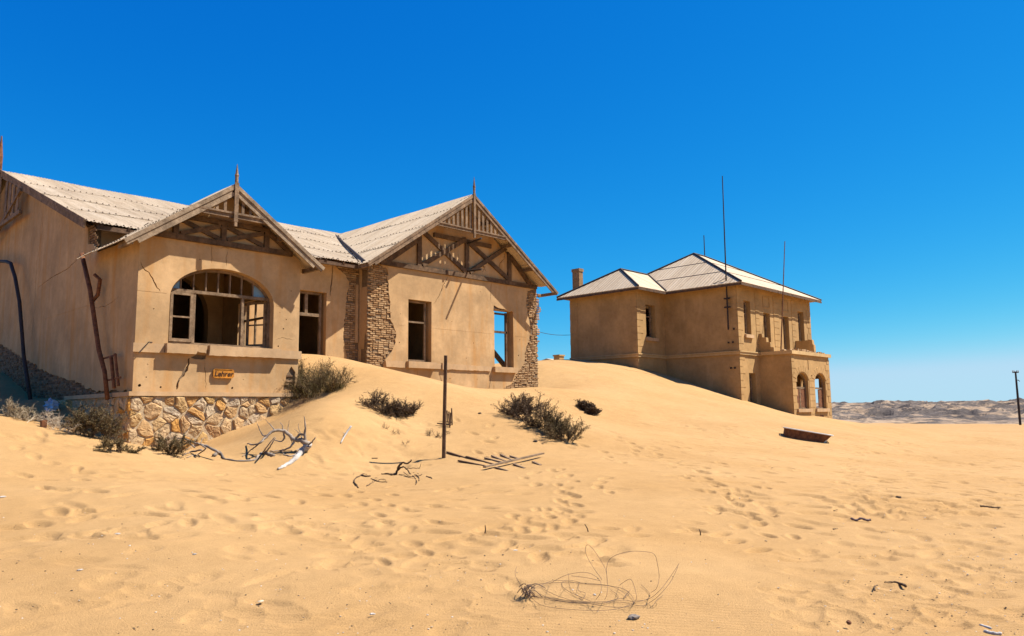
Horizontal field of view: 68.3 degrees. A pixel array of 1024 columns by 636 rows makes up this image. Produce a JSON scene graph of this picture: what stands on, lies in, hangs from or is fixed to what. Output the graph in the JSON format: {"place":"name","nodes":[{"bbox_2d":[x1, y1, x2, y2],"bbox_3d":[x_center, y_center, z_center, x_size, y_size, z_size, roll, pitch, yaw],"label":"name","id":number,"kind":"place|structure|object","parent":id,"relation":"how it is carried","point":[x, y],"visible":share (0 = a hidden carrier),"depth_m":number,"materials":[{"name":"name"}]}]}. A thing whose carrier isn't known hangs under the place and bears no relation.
{"place":"outdoors","nodes":[
{"label":"outdoors","id":0,"kind":"place"},
{"bbox_2d":[123,443,147,453],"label":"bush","id":1,"kind":"object","parent":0,"point":[130,450],"visible":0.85,"depth_m":14.30,"materials":[{"name":"beige plant"}]},
{"bbox_2d":[437,408,452,427],"bbox_3d":[-1.646,2.560,19.229,0.346,0.518,0.484,-4,-8,29],"label":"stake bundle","id":2,"kind":"object","parent":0,"point":[449,421],"visible":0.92,"depth_m":19.24,"materials":[{"name":"brown wood"}]},
{"bbox_2d":[0,354,1023,635],"bbox_3d":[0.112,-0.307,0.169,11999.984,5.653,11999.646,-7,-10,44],"label":"sand ground","id":3,"kind":"structure","parent":0,"point":[626,476],"depth_m":9.51,"materials":[{"name":"beige sand"}]},
{"bbox_2d":[0,396,42,421],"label":"dry scrub","id":4,"kind":"object","parent":3,"relation":"on","point":[24,412],"visible":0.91,"depth_m":15.07,"materials":[{"name":"plant"}]},
{"bbox_2d":[40,420,46,427],"bbox_3d":[-9.210,2.129,14.829,0.108,0.246,0.101,-7,-10,44],"label":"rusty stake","id":5,"kind":"object","parent":3,"relation":"on","point":[43,423],"visible":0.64,"depth_m":14.80,"materials":[{"name":"metal"}]},
{"bbox_2d":[43,397,59,410],"bbox_3d":[-12.733,2.447,20.866,0.385,0.499,0.394,-3,-7,18],"label":"plastic bag","id":6,"kind":"object","parent":3,"relation":"on","point":[51,404],"visible":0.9,"depth_m":20.79,"materials":[{"name":"blue plastic"}]},
{"bbox_2d":[35,408,88,435],"bbox_3d":[-8.944,2.063,15.014,1.318,0.581,0.773,-5,-8,34],"label":"dead bush","id":7,"kind":"object","parent":3,"relation":"on","point":[52,422],"visible":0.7,"depth_m":15.05,"materials":[{"name":"beige plant"}]},
{"bbox_2d":[57,403,128,439],"bbox_3d":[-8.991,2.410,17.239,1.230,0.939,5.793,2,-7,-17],"label":"shrub","id":8,"kind":"object","parent":3,"relation":"on","point":[83,426],"visible":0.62,"depth_m":14.95,"materials":[{"name":"green plant"}]},
{"bbox_2d":[93,434,128,452],"bbox_3d":[-7.550,2.391,14.095,0.651,0.492,0.714,-7,-10,44],"label":"shrub","id":9,"kind":"object","parent":3,"relation":"on","point":[107,443],"visible":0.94,"depth_m":14.06,"materials":[{"name":"green plant"}]},
{"bbox_2d":[149,429,195,457],"bbox_3d":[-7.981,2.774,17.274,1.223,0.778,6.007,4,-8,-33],"label":"shrub","id":10,"kind":"object","parent":3,"relation":"on","point":[162,445],"visible":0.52,"depth_m":15.07,"materials":[{"name":"green plant"}]},
{"bbox_2d":[171,429,274,461],"bbox_3d":[-5.931,2.594,15.441,2.311,0.679,0.878,0,-7,-4],"label":"driftwood","id":11,"kind":"object","parent":3,"relation":"on","point":[216,453],"visible":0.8,"depth_m":15.31,"materials":[{"name":"grey wood"}]},
{"bbox_2d":[0,136,558,448],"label":"house","id":12,"kind":"structure","parent":3,"relation":"on","point":[147,315],"depth_m":23.91,"materials":[{"name":"paint"}]},
{"bbox_2d":[0,260,32,399],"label":"bent pipe","id":13,"kind":"object","parent":12,"relation":"attached to","point":[23,351],"visible":0.93,"depth_m":24.34,"materials":[{"name":"metal"}]},
{"bbox_2d":[168,270,269,347],"bbox_3d":[-8.018,-0.231,20.415,0.664,2.070,2.850,-7,-10,44],"label":"window","id":14,"kind":"structure","parent":12,"relation":"in","point":[257,293],"depth_m":20.44,"materials":[{"name":"beige wood"}]},
{"bbox_2d":[213,369,233,377],"bbox_3d":[-7.575,1.460,19.822,0.048,0.240,0.560,-7,-10,44],"label":"sign","id":15,"kind":"object","parent":12,"relation":"attached to","point":[223,373],"visible":1,"depth_m":19.81,"materials":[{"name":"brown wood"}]},
{"bbox_2d":[243,301,262,345],"bbox_3d":[-7.848,0.288,23.059,1.600,1.600,0.090,-7,-10,44],"label":"window","id":16,"kind":"structure","parent":12,"relation":"in","point":[255,318],"depth_m":23.11,"materials":[{"name":"brown wood"}]},
{"bbox_2d":[408,300,425,361],"bbox_3d":[-3.781,0.522,29.475,0.090,2.370,0.990,-7,-10,44],"label":"window","id":17,"kind":"structure","parent":12,"relation":"in","point":[424,303],"depth_m":29.73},
{"bbox_2d":[494,349,504,366],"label":"fallen beam","id":18,"kind":"structure","parent":12,"relation":"in","point":[499,359],"depth_m":33.77,"materials":[{"name":"brown wood"}]},
{"bbox_2d":[494,312,506,366],"bbox_3d":[-0.560,0.941,32.754,0.090,2.390,0.920,-7,-10,44],"label":"window","id":19,"kind":"structure","parent":12,"relation":"in","point":[504,332],"depth_m":32.99,"materials":[{"name":"brown wood"}]},
{"bbox_2d":[243,417,315,469],"bbox_3d":[-4.896,2.560,15.674,2.014,1.031,1.111,-7,-10,44],"label":"driftwood","id":20,"kind":"object","parent":3,"relation":"on","point":[306,446],"visible":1,"depth_m":15.63,"materials":[{"name":"grey wood"}]},
{"bbox_2d":[276,355,356,401],"bbox_3d":[-5.799,1.716,21.538,3.328,1.522,2.421,-7,-10,44],"label":"bush","id":21,"kind":"object","parent":3,"relation":"on","point":[321,379],"depth_m":21.15,"materials":[{"name":"green plant"}]},
{"bbox_2d":[340,426,351,442],"bbox_3d":[-3.668,2.560,16.574,0.088,0.383,0.482,-3,-7,17],"label":"white stick","id":22,"kind":"object","parent":3,"relation":"on","point":[349,428],"visible":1,"depth_m":16.62,"materials":[{"name":"white wood"}]},
{"bbox_2d":[353,473,385,487],"bbox_3d":[-2.655,2.995,14.000,0.590,0.107,2.198,1,-7,-15],"label":"broken branch","id":23,"kind":"object","parent":3,"relation":"on","point":[366,476],"visible":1,"depth_m":13.99,"materials":[{"name":"wood"}]},
{"bbox_2d":[358,389,423,417],"bbox_3d":[-3.133,2.228,19.427,1.651,0.919,1.427,-2,-7,7],"label":"dead bush","id":24,"kind":"object","parent":3,"relation":"on","point":[396,408],"visible":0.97,"depth_m":19.31,"materials":[{"name":"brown plant"}]},
{"bbox_2d":[382,422,408,442],"bbox_3d":[-2.696,2.703,17.612,1.277,0.581,0.407,-7,-10,44],"label":"dead bush","id":25,"kind":"object","parent":3,"relation":"on","point":[392,431],"visible":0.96,"depth_m":17.75,"materials":[{"name":"beige plant"}]},
{"bbox_2d":[381,460,431,484],"bbox_3d":[-1.875,2.865,14.193,0.598,0.346,2.039,3,-8,-26],"label":"twisted root","id":26,"kind":"object","parent":3,"relation":"on","point":[398,468],"visible":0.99,"depth_m":14.63,"materials":[{"name":"wood"}]},
{"bbox_2d":[425,428,450,437],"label":"dead bush","id":27,"kind":"object","parent":3,"relation":"on","point":[426,432],"visible":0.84,"depth_m":18.16,"materials":[{"name":"beige plant"}]},
{"bbox_2d":[442,355,446,457],"bbox_3d":[-1.466,2.082,16.443,0.082,2.522,0.356,1,-7,-15],"label":"wooden post","id":28,"kind":"object","parent":3,"relation":"on","point":[444,410],"visible":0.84,"depth_m":16.42,"materials":[{"name":"brown wood"}]},
{"bbox_2d":[446,451,465,457],"bbox_3d":[-1.222,3.012,16.595,0.050,0.137,0.704,5,-9,-41],"label":"slat","id":29,"kind":"object","parent":3,"relation":"on","point":[455,454],"visible":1,"depth_m":16.58,"materials":[{"name":"brown wood"}]},
{"bbox_2d":[458,460,485,465],"bbox_3d":[-0.786,2.969,15.380,0.050,0.096,1.201,4,-8,-34],"label":"slat","id":30,"kind":"object","parent":3,"relation":"on","point":[470,462],"visible":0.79,"depth_m":15.46,"materials":[{"name":"brown wood"}]},
{"bbox_2d":[465,456,493,463],"bbox_3d":[-0.654,2.981,15.758,0.050,0.137,1.323,3,-8,-30],"label":"slat","id":31,"kind":"object","parent":3,"relation":"on","point":[469,457],"visible":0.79,"depth_m":15.83,"materials":[{"name":"brown wood"}]},
{"bbox_2d":[484,457,506,463],"bbox_3d":[-0.336,2.968,15.687,0.050,0.111,0.787,5,-9,-36],"label":"slat","id":32,"kind":"object","parent":3,"relation":"on","point":[493,459],"visible":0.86,"depth_m":15.74,"materials":[{"name":"wood"}]},
{"bbox_2d":[0,446,1023,635],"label":"pebbles","id":33,"kind":"object","parent":3,"relation":"on","point":[134,628],"visible":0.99,"depth_m":6.54,"materials":[{"name":"grey stone"}]},
{"bbox_2d":[483,453,543,467],"bbox_3d":[0.067,2.877,15.310,0.075,0.185,2.042,-6,-9,35],"label":"plank","id":34,"kind":"object","parent":3,"relation":"on","point":[508,461],"visible":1,"depth_m":15.16,"materials":[{"name":"brown wood"}]},
{"bbox_2d":[490,390,560,428],"bbox_3d":[0.473,2.530,20.534,1.879,1.214,3.351,3,-8,-29],"label":"shrub","id":35,"kind":"object","parent":3,"relation":"on","point":[525,406],"visible":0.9,"depth_m":20.13,"materials":[{"name":"green plant"}]},
{"bbox_2d":[544,354,564,359],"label":"shed","id":36,"kind":"structure","parent":3,"relation":"on","point":[558,357],"depth_m":62.02,"materials":[{"name":"metal"}]},
{"bbox_2d":[525,405,588,442],"bbox_3d":[1.103,2.641,18.747,1.204,0.933,2.068,2,-8,-22],"label":"shrub","id":37,"kind":"object","parent":3,"relation":"on","point":[554,427],"visible":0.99,"depth_m":18.52,"materials":[{"name":"green plant"}]},
{"bbox_2d":[575,399,601,415],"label":"mound bush","id":38,"kind":"object","parent":3,"relation":"on","point":[588,408],"visible":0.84,"depth_m":26.74,"materials":[{"name":"brown plant"}]},
{"bbox_2d":[515,545,678,610],"bbox_3d":[0.697,2.089,6.237,1.343,0.436,0.832,-2,-7,15],"label":"wire coil","id":39,"kind":"object","parent":3,"relation":"on","point":[525,591],"visible":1,"depth_m":6.13,"materials":[{"name":"metal"}]},
{"bbox_2d":[628,614,639,619],"bbox_3d":[0.914,2.244,5.648,0.091,0.047,0.082,-2,-7,14],"label":"stone","id":40,"kind":"object","parent":3,"relation":"on","point":[633,617],"visible":0.99,"depth_m":5.62,"materials":[{"name":"white stone"}]},
{"bbox_2d":[556,176,831,418],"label":"two storey house","id":41,"kind":"structure","parent":3,"relation":"on","point":[704,321],"depth_m":46.15,"materials":[{"name":"paint"}]},
{"bbox_2d":[645,305,650,336],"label":"window","id":42,"kind":"structure","parent":41,"relation":"in","point":[649,316],"depth_m":46.68,"materials":[{"name":"brown wood"}]},
{"bbox_2d":[743,301,746,333],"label":"window","id":43,"kind":"structure","parent":41,"relation":"in","point":[744,303],"depth_m":45.21,"materials":[{"name":"brown wood"}]},
{"bbox_2d":[749,373,752,402],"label":"window","id":44,"kind":"structure","parent":41,"relation":"in","point":[750,381],"depth_m":44.89,"materials":[{"name":"brown wood"}]},
{"bbox_2d":[780,241,784,350],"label":"leaning pole","id":45,"kind":"object","parent":41,"relation":"on","point":[782,300],"visible":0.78,"depth_m":46.57,"materials":[{"name":"metal"}]},
{"bbox_2d":[798,312,800,340],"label":"window","id":46,"kind":"structure","parent":41,"relation":"in","point":[798,312],"depth_m":50.68,"materials":[{"name":"wood"}]},
{"bbox_2d":[797,373,806,408],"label":"window","id":47,"kind":"structure","parent":41,"relation":"in","point":[801,397],"depth_m":45.26,"materials":[{"name":"wood"}]},
{"bbox_2d":[815,374,823,408],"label":"window","id":48,"kind":"structure","parent":41,"relation":"in","point":[820,392],"depth_m":47.24,"materials":[{"name":"wood"}]},
{"bbox_2d":[783,427,833,442],"bbox_3d":[10.377,4.230,26.514,1.684,0.811,0.777,-2,-7,14],"label":"bathtub","id":49,"kind":"object","parent":3,"relation":"on","point":[804,435],"visible":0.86,"depth_m":26.22,"materials":[{"name":"metal"}]},
{"bbox_2d":[850,517,870,520],"bbox_3d":[4.733,2.735,10.245,0.278,0.058,0.041,-1,-7,1],"label":"scrap","id":50,"kind":"object","parent":3,"relation":"on","point":[858,519],"visible":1,"depth_m":10.23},
{"bbox_2d":[884,581,906,586],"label":"twig","id":51,"kind":"object","parent":3,"relation":"on","point":[902,584],"visible":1,"depth_m":6.94,"materials":[{"name":"wood"}]},
{"bbox_2d":[980,505,1000,507],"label":"twig","id":52,"kind":"object","parent":3,"relation":"on","point":[989,506],"visible":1,"depth_m":12.01,"materials":[{"name":"wood"}]},
{"bbox_2d":[984,630,1001,634],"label":"twig","id":53,"kind":"object","parent":3,"relation":"on","point":[992,632],"visible":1,"depth_m":5.37,"materials":[{"name":"white wood"}]},
{"bbox_2d":[1012,370,1021,424],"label":"telegraph pole","id":54,"kind":"object","parent":3,"relation":"on","point":[1018,402],"visible":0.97,"depth_m":80.26,"materials":[{"name":"wood"}]},
{"bbox_2d":[0,0,1023,402],"label":"sky","id":55,"kind":"structure","parent":0,"point":[881,141],"materials":[{"name":"blue"}]},
{"bbox_2d":[816,397,1023,423],"bbox_3d":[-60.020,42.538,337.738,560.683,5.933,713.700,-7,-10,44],"label":"rocky hills","id":56,"kind":"structure","parent":0,"point":[987,411],"depth_m":145.74,"materials":[{"name":"grey stone"}]}
]}

